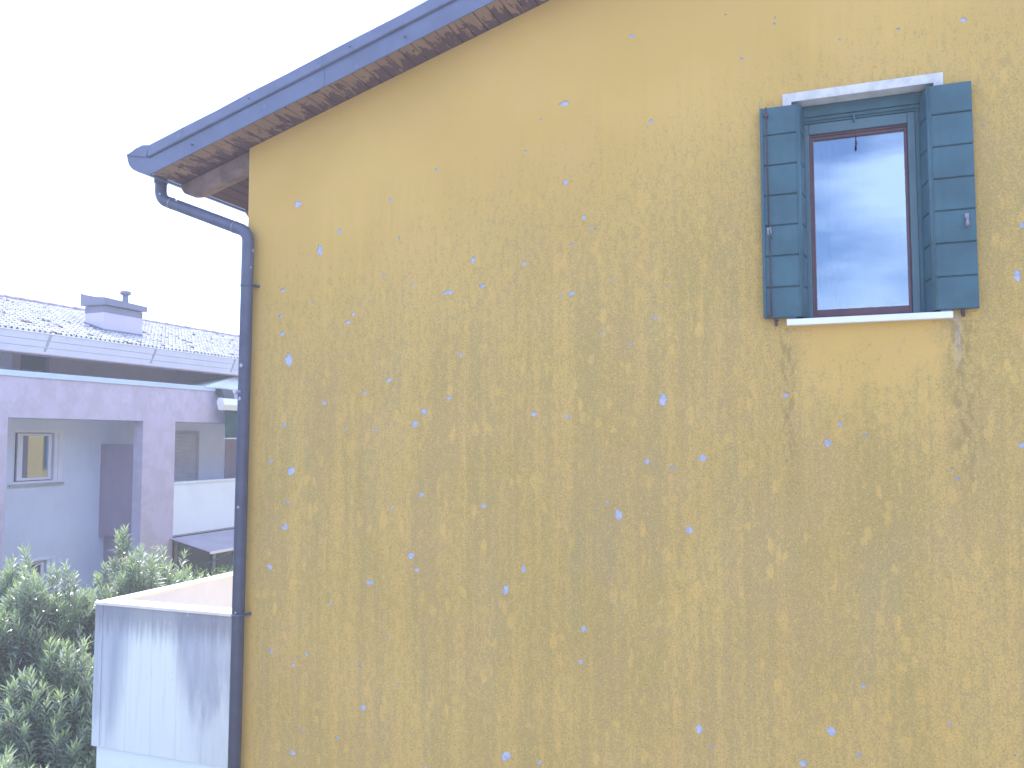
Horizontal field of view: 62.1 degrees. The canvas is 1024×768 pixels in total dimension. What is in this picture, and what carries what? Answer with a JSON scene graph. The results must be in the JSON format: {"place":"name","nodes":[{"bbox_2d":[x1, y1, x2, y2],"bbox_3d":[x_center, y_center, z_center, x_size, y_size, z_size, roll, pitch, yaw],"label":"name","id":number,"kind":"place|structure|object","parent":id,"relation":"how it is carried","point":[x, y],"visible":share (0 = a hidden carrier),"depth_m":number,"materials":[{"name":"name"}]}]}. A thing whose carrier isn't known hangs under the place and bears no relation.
{"place":"outdoors","nodes":[
{"label":"outdoors","id":0,"kind":"place"},
{"bbox_2d":[0,291,238,623],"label":"apartment house","id":1,"kind":"structure","parent":0,"point":[111,419],"depth_m":17.44,"materials":[{"name":"paint"}]},
{"bbox_2d":[4,556,55,598],"bbox_3d":[-9.247,3.951,16.153,0.290,1.235,1.190,-2,-4,21],"label":"window frame","id":2,"kind":"structure","parent":1,"relation":"in","point":[41,568],"depth_m":16.47,"materials":[{"name":"stone"}]},
{"bbox_2d":[20,345,44,371],"bbox_3d":[-9.322,-0.537,16.445,0.080,0.599,0.621,-2,-4,21],"label":"attic window","id":3,"kind":"structure","parent":1,"relation":"in","point":[28,362],"depth_m":16.46,"materials":[{"name":"glass"}]},
{"bbox_2d":[8,430,63,486],"bbox_3d":[-9.218,1.419,16.400,0.290,1.070,1.185,-2,-4,21],"label":"window frame","id":4,"kind":"structure","parent":1,"relation":"in","point":[37,454],"depth_m":16.55,"materials":[{"name":"wood"}]},
{"bbox_2d":[170,529,233,568],"bbox_3d":[-5.748,3.766,20.081,1.130,0.751,5.270,-2,-4,21],"label":"ground floor awning","id":5,"kind":"object","parent":1,"relation":"attached to","point":[216,542],"visible":0.36,"depth_m":18.27,"materials":[{"name":"white fabric"}]},
{"bbox_2d":[172,528,233,579],"bbox_3d":[-7.411,5.108,20.513,0.070,3.300,4.650,-2,-4,21],"label":"railing","id":6,"kind":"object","parent":1,"relation":"in","point":[198,557],"depth_m":20.39,"materials":[{"name":"grey metal"}]},
{"bbox_2d":[215,388,237,438],"bbox_3d":[-5.993,0.762,20.656,0.390,1.151,3.415,-2,-4,21],"label":"balcony awning","id":7,"kind":"object","parent":1,"relation":"attached to","point":[226,401],"visible":0.23,"depth_m":19.28,"materials":[{"name":"white fabric"}]},
{"bbox_2d":[91,572,232,767],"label":"concrete terrace","id":8,"kind":"structure","parent":0,"point":[161,680],"depth_m":8.23,"materials":[{"name":"white concrete"}]},
{"bbox_2d":[188,376,237,389],"bbox_3d":[-6.674,0.094,20.937,1.090,0.640,3.740,-2,-4,21],"label":"terrace parasol","id":9,"kind":"object","parent":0,"point":[231,382],"visible":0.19,"depth_m":19.88,"materials":[{"name":"white fabric"}]},
{"bbox_2d":[0,0,426,334],"label":"sky","id":10,"kind":"structure","parent":0,"point":[85,84],"materials":[{"name":"white"}]},
{"label":"ground","id":11,"kind":"structure","parent":0,"visible":0},
{"bbox_2d":[0,744,47,767],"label":"oleander bush","id":12,"kind":"object","parent":11,"relation":"on","point":[8,760],"visible":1,"depth_m":9.34,"materials":[{"name":"green plant"}]},
{"bbox_2d":[0,627,96,767],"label":"oleander bush","id":13,"kind":"object","parent":11,"relation":"on","point":[65,735],"visible":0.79,"depth_m":10.32,"materials":[{"name":"green plant"}]},
{"bbox_2d":[0,540,101,761],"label":"oleander bush","id":14,"kind":"object","parent":11,"relation":"on","point":[27,610],"visible":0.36,"depth_m":11.28,"materials":[{"name":"green plant"}]},
{"bbox_2d":[71,523,193,657],"bbox_3d":[-5.735,4.200,13.004,2.723,4.143,2.676,-2,-4,21],"label":"oleander bush","id":15,"kind":"object","parent":11,"relation":"on","point":[126,576],"visible":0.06,"depth_m":12.78,"materials":[{"name":"green plant"}]},
{"bbox_2d":[146,545,204,585],"bbox_3d":[-5.940,4.579,14.644,1.806,3.596,1.787,2,-4,-33],"label":"oleander bush","id":16,"kind":"object","parent":11,"relation":"on","point":[182,553],"depth_m":14.86,"materials":[{"name":"green plant"}]},
{"bbox_2d":[177,563,232,582],"bbox_3d":[-4.523,4.668,14.742,0.873,3.418,3.137,-2,-4,21],"label":"hedge","id":17,"kind":"object","parent":11,"relation":"on","point":[218,569],"depth_m":13.89,"materials":[{"name":"green plant"}]},
{"bbox_2d":[127,0,1023,767],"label":"yellow house","id":18,"kind":"structure","parent":11,"relation":"on","point":[631,382],"depth_m":5.73,"materials":[{"name":"weathered yellow plaster"},{"name":"weathered wood"},{"name":"blue grey metal"}]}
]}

